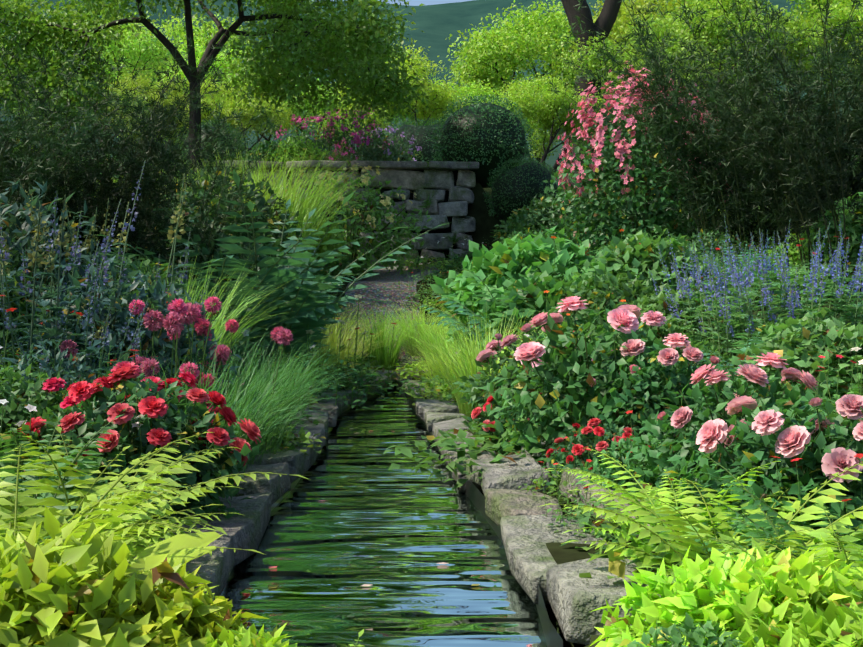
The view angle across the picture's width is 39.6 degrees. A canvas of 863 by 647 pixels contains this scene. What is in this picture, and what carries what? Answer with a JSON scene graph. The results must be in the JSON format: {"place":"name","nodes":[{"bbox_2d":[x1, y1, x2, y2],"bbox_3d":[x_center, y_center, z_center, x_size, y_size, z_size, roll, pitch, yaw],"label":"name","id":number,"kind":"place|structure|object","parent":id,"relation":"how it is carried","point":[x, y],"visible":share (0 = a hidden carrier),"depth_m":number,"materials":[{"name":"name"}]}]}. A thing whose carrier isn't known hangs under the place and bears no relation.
{"place":"outdoors","nodes":[
{"label":"outdoors","id":0,"kind":"place"},
{"bbox_2d":[327,265,438,369],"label":"gravel path","id":1,"kind":"structure","parent":0,"point":[383,284],"depth_m":11.92,"materials":[{"name":"grey gravel"}]},
{"bbox_2d":[331,0,471,5],"label":"sky","id":2,"kind":"structure","parent":0,"point":[411,2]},
{"bbox_2d":[0,0,862,646],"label":"ground","id":3,"kind":"structure","parent":0,"point":[436,24],"depth_m":148.53,"materials":[{"name":"green plant"}]},
{"bbox_2d":[0,42,58,118],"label":"broadleaf tree","id":4,"kind":"object","parent":3,"relation":"on","point":[13,102],"visible":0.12,"depth_m":22.41,"materials":[{"name":"green plant"}]},
{"bbox_2d":[7,79,161,162],"bbox_3d":[-6.426,-3.320,21.349,3.039,2.342,2.513,0,1,-5],"label":"broadleaf tree","id":5,"kind":"object","parent":3,"relation":"on","point":[132,103],"visible":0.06,"depth_m":21.46,"materials":[{"name":"green plant"}]},
{"bbox_2d":[0,48,172,268],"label":"feathery shrub","id":6,"kind":"object","parent":3,"relation":"on","point":[35,164],"visible":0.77,"depth_m":6.46,"materials":[{"name":"green plant"}]},
{"bbox_2d":[12,27,188,154],"bbox_3d":[-8.114,-4.990,28.840,4.609,4.294,5.573,-1,1,-32],"label":"broadleaf tree","id":7,"kind":"object","parent":3,"relation":"on","point":[138,49],"visible":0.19,"depth_m":28.65,"materials":[{"name":"green plant"}]},
{"bbox_2d":[0,14,245,270],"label":"feathery shrub","id":8,"kind":"object","parent":3,"relation":"on","point":[105,181],"visible":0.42,"depth_m":7.03,"materials":[{"name":"green plant"}]},
{"bbox_2d":[12,361,238,497],"bbox_3d":[-0.996,0.378,3.867,0.779,0.511,0.684,0,1,13],"label":"red rose bush","id":9,"kind":"object","parent":3,"relation":"on","point":[53,384],"visible":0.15,"depth_m":3.81,"materials":[{"name":"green plant"}]},
{"bbox_2d":[1,366,262,528],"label":"red rose bush","id":10,"kind":"object","parent":3,"relation":"on","point":[85,394],"visible":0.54,"depth_m":3.54,"materials":[{"name":"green plant"}]},
{"bbox_2d":[82,69,188,157],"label":"broadleaf tree","id":11,"kind":"object","parent":3,"relation":"on","point":[140,82],"visible":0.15,"depth_m":24.40,"materials":[{"name":"green plant"}]},
{"bbox_2d":[37,9,257,159],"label":"broadleaf tree","id":12,"kind":"object","parent":3,"relation":"on","point":[179,35],"visible":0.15,"depth_m":40.03,"materials":[{"name":"green plant"}]},
{"bbox_2d":[0,89,302,280],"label":"feathery shrub","id":13,"kind":"object","parent":3,"relation":"on","point":[205,208],"visible":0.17,"depth_m":8.00,"materials":[{"name":"green plant"}]},
{"bbox_2d":[0,347,307,646],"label":"groundcover plants","id":14,"kind":"object","parent":3,"relation":"on","point":[70,576],"visible":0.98,"depth_m":2.01,"materials":[{"name":"green plant"}]},
{"bbox_2d":[123,32,267,145],"bbox_3d":[-6.149,-5.225,33.302,4.642,4.922,4.888,0,1,0],"label":"broadleaf tree","id":15,"kind":"object","parent":3,"relation":"on","point":[200,49],"depth_m":31.86,"materials":[{"name":"green plant"}]},
{"bbox_2d":[0,160,405,473],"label":"groundcover plants","id":16,"kind":"object","parent":3,"relation":"on","point":[67,317],"visible":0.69,"depth_m":5.10,"materials":[{"name":"green plant"}]},
{"bbox_2d":[175,120,247,168],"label":"flowering shrub","id":17,"kind":"object","parent":3,"relation":"on","point":[222,141],"visible":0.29,"depth_m":18.08,"materials":[{"name":"green plant"}]},
{"bbox_2d":[0,0,436,174],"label":"maple tree","id":18,"kind":"object","parent":3,"relation":"on","point":[352,47],"visible":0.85,"depth_m":13.91,"materials":[{"name":"green plant"}]},
{"bbox_2d":[45,135,405,278],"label":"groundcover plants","id":19,"kind":"object","parent":3,"relation":"on","point":[291,154],"visible":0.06,"depth_m":12.36,"materials":[{"name":"green plant"}]},
{"bbox_2d":[6,138,451,396],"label":"groundcover plants","id":20,"kind":"object","parent":3,"relation":"on","point":[256,253],"visible":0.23,"depth_m":8.27,"materials":[{"name":"green plant"}]},
{"bbox_2d":[167,77,300,159],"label":"broadleaf tree","id":21,"kind":"object","parent":3,"relation":"on","point":[284,122],"visible":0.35,"depth_m":23.56,"materials":[{"name":"green plant"}]},
{"bbox_2d":[206,70,353,149],"bbox_3d":[-3.759,-4.031,26.395,3.524,3.284,4.261,0,1,15],"label":"broadleaf tree","id":22,"kind":"object","parent":3,"relation":"on","point":[306,105],"visible":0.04,"depth_m":26.49,"materials":[{"name":"green plant"}]},
{"bbox_2d":[276,114,347,157],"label":"flowering shrub","id":23,"kind":"object","parent":3,"relation":"on","point":[314,124],"visible":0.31,"depth_m":17.42,"materials":[{"name":"green plant"}]},
{"bbox_2d":[324,144,357,166],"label":"flowering plant","id":24,"kind":"object","parent":3,"relation":"on","point":[340,157],"visible":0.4,"depth_m":15.78,"materials":[{"name":"purple plant"}]},
{"bbox_2d":[203,160,478,265],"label":"dry stone wall","id":25,"kind":"structure","parent":3,"relation":"on","point":[407,177],"depth_m":14.91,"materials":[{"name":"grey stone"}]},
{"bbox_2d":[309,108,396,164],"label":"flowering shrub","id":26,"kind":"object","parent":3,"relation":"on","point":[358,141],"visible":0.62,"depth_m":16.74,"materials":[{"name":"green plant"}]},
{"bbox_2d":[273,63,442,158],"bbox_3d":[-1.953,-5.065,33.278,4.847,4.517,5.861,0,1,5],"label":"broadleaf tree","id":27,"kind":"object","parent":3,"relation":"on","point":[393,117],"depth_m":32.72,"materials":[{"name":"green plant"}]},
{"bbox_2d":[285,164,431,275],"bbox_3d":[-0.987,-1.157,13.532,1.718,1.315,1.991,1,1,32],"label":"yellow flowering shrub","id":28,"kind":"object","parent":3,"relation":"on","point":[372,217],"visible":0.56,"depth_m":13.36,"materials":[{"name":"green plant"}]},
{"bbox_2d":[349,126,427,160],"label":"flowering shrub","id":29,"kind":"object","parent":3,"relation":"on","point":[403,149],"visible":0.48,"depth_m":17.10,"materials":[{"name":"purple plant"}]},
{"bbox_2d":[309,40,471,145],"bbox_3d":[-1.212,-4.713,30.177,3.991,4.231,4.202,-1,1,-35],"label":"broadleaf tree","id":30,"kind":"object","parent":3,"relation":"on","point":[438,103],"visible":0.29,"depth_m":29.64,"materials":[{"name":"green plant"}]},
{"bbox_2d":[230,380,562,646],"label":"channel liner","id":31,"kind":"object","parent":3,"relation":"on","point":[476,497],"visible":0.06,"depth_m":4.11,"materials":[{"name":"black stone"}]},
{"bbox_2d":[221,389,568,646],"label":"water","id":32,"kind":"structure","parent":31,"relation":"in","point":[393,537],"depth_m":3.50,"materials":[{"name":"green liquid"}]},
{"bbox_2d":[268,430,479,588],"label":"fallen petals","id":33,"kind":"object","parent":32,"relation":"on","point":[364,584],"visible":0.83,"depth_m":3.38,"materials":[{"name":"plant"}]},
{"bbox_2d":[128,369,681,644],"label":"rill coping stones","id":34,"kind":"object","parent":3,"relation":"on","point":[572,598],"visible":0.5,"depth_m":3.66,"materials":[{"name":"grey stone"}]},
{"bbox_2d":[350,117,529,164],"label":"clipped hedge shrub","id":35,"kind":"object","parent":3,"relation":"on","point":[422,136],"visible":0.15,"depth_m":18.99,"materials":[{"name":"green plant"}]},
{"bbox_2d":[421,78,541,136],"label":"broadleaf tree","id":36,"kind":"object","parent":3,"relation":"on","point":[468,90],"visible":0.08,"depth_m":32.57,"materials":[{"name":"green plant"}]},
{"bbox_2d":[428,93,537,187],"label":"clipped bush","id":37,"kind":"object","parent":3,"relation":"on","point":[489,135],"visible":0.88,"depth_m":14.94,"materials":[{"name":"green plant"}]},
{"bbox_2d":[467,390,550,450],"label":"red rose bush","id":38,"kind":"object","parent":3,"relation":"on","point":[477,413],"visible":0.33,"depth_m":5.32,"materials":[{"name":"green plant"}]},
{"bbox_2d":[483,155,566,222],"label":"clipped bush","id":39,"kind":"object","parent":3,"relation":"on","point":[518,187],"visible":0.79,"depth_m":14.28,"materials":[{"name":"green plant"}]},
{"bbox_2d":[451,331,606,439],"bbox_3d":[0.484,0.312,5.705,0.778,0.557,0.691,0,1,-18],"label":"rose bush","id":40,"kind":"object","parent":3,"relation":"on","point":[489,355],"visible":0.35,"depth_m":5.67,"materials":[{"name":"green plant"}]},
{"bbox_2d":[436,0,636,172],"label":"broadleaf tree","id":41,"kind":"object","parent":3,"relation":"on","point":[495,59],"visible":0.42,"depth_m":40.13,"materials":[{"name":"green plant"}]},
{"bbox_2d":[485,73,609,164],"bbox_3d":[2.128,-3.315,21.316,2.241,2.376,2.360,-1,2,-45],"label":"broadleaf tree","id":42,"kind":"object","parent":3,"relation":"on","point":[530,106],"visible":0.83,"depth_m":21.22,"materials":[{"name":"green plant"}]},
{"bbox_2d":[480,296,695,468],"bbox_3d":[0.654,0.251,4.776,0.874,0.722,0.966,0,1,21],"label":"rose bush","id":43,"kind":"object","parent":3,"relation":"on","point":[577,368],"visible":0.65,"depth_m":4.64,"materials":[{"name":"green plant"}]},
{"bbox_2d":[561,0,621,186],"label":"oak tree","id":44,"kind":"object","parent":3,"relation":"on","point":[606,19],"visible":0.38,"depth_m":23.84,"materials":[{"name":"brown plant"}]},
{"bbox_2d":[540,418,649,491],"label":"red rose bush","id":45,"kind":"object","parent":3,"relation":"on","point":[598,440],"visible":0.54,"depth_m":4.14,"materials":[{"name":"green plant"}]},
{"bbox_2d":[349,406,862,646],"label":"groundcover plants","id":46,"kind":"object","parent":3,"relation":"on","point":[782,582],"visible":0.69,"depth_m":2.11,"materials":[{"name":"green plant"}]},
{"bbox_2d":[364,192,862,405],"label":"groundcover plants","id":47,"kind":"object","parent":3,"relation":"on","point":[496,282],"visible":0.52,"depth_m":8.56,"materials":[{"name":"green plant"}]},
{"bbox_2d":[383,215,862,511],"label":"groundcover plants","id":48,"kind":"object","parent":3,"relation":"on","point":[805,343],"visible":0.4,"depth_m":6.26,"materials":[{"name":"green plant"}]},
{"bbox_2d":[394,155,862,296],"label":"groundcover plants","id":49,"kind":"object","parent":3,"relation":"on","point":[537,214],"visible":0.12,"depth_m":12.97,"materials":[{"name":"green plant"}]},
{"bbox_2d":[543,61,731,274],"bbox_3d":[1.855,-1.348,10.546,1.634,1.978,1.540,-1,2,-41],"label":"pink flowering shrub","id":50,"kind":"object","parent":3,"relation":"on","point":[620,151],"visible":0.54,"depth_m":10.30,"materials":[{"name":"green plant"}]},
{"bbox_2d":[581,333,748,450],"bbox_3d":[0.924,0.303,4.504,0.723,0.540,0.654,0,1,-10],"label":"rose bush","id":51,"kind":"object","parent":3,"relation":"on","point":[675,354],"visible":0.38,"depth_m":4.38,"materials":[{"name":"green plant"}]},
{"bbox_2d":[552,3,800,173],"bbox_3d":[4.802,-3.977,21.886,3.903,3.637,4.720,-1,1,-24],"label":"broadleaf tree","id":52,"kind":"object","parent":3,"relation":"on","point":[658,30],"visible":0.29,"depth_m":21.57,"materials":[{"name":"green plant"}]},
{"bbox_2d":[561,0,796,166],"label":"broadleaf tree","id":53,"kind":"object","parent":3,"relation":"on","point":[624,16],"visible":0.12,"depth_m":31.70,"materials":[{"name":"green plant"}]},
{"bbox_2d":[546,12,855,215],"bbox_3d":[2.747,-1.805,12.643,3.062,2.334,3.850,0,1,7],"label":"feathery shrub","id":54,"kind":"object","parent":3,"relation":"on","point":[591,149],"visible":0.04,"depth_m":12.06,"materials":[{"name":"green plant"}]},
{"bbox_2d":[551,0,862,270],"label":"feathery shrub","id":55,"kind":"object","parent":3,"relation":"on","point":[707,172],"visible":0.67,"depth_m":9.23,"materials":[{"name":"green plant"}]},
{"bbox_2d":[606,0,830,162],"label":"broadleaf tree","id":56,"kind":"object","parent":3,"relation":"on","point":[793,24],"visible":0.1,"depth_m":22.18,"materials":[{"name":"green plant"}]},
{"bbox_2d":[626,352,852,505],"bbox_3d":[0.908,0.348,3.520,0.641,0.529,0.708,0,1,-17],"label":"rose bush","id":57,"kind":"object","parent":3,"relation":"on","point":[681,419],"visible":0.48,"depth_m":3.46,"materials":[{"name":"green plant"}]},
{"bbox_2d":[636,0,862,284],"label":"feathery shrub","id":58,"kind":"object","parent":3,"relation":"on","point":[806,177],"visible":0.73,"depth_m":8.34,"materials":[{"name":"green plant"}]},
{"bbox_2d":[641,0,861,143],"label":"broadleaf tree","id":59,"kind":"object","parent":3,"relation":"on","point":[800,2],"visible":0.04,"depth_m":25.97,"materials":[{"name":"green plant"}]},
{"bbox_2d":[664,388,862,549],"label":"rose bush","id":60,"kind":"object","parent":3,"relation":"on","point":[788,438],"visible":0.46,"depth_m":2.97,"materials":[{"name":"green plant"}]},
{"bbox_2d":[762,405,862,535],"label":"rose bush","id":61,"kind":"object","parent":3,"relation":"on","point":[837,459],"visible":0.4,"depth_m":2.82,"materials":[{"name":"green plant"}]},
{"bbox_2d":[780,0,862,92],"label":"broadleaf tree","id":62,"kind":"object","parent":3,"relation":"on","point":[844,11],"visible":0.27,"depth_m":23.30,"materials":[{"name":"green plant"}]}
]}

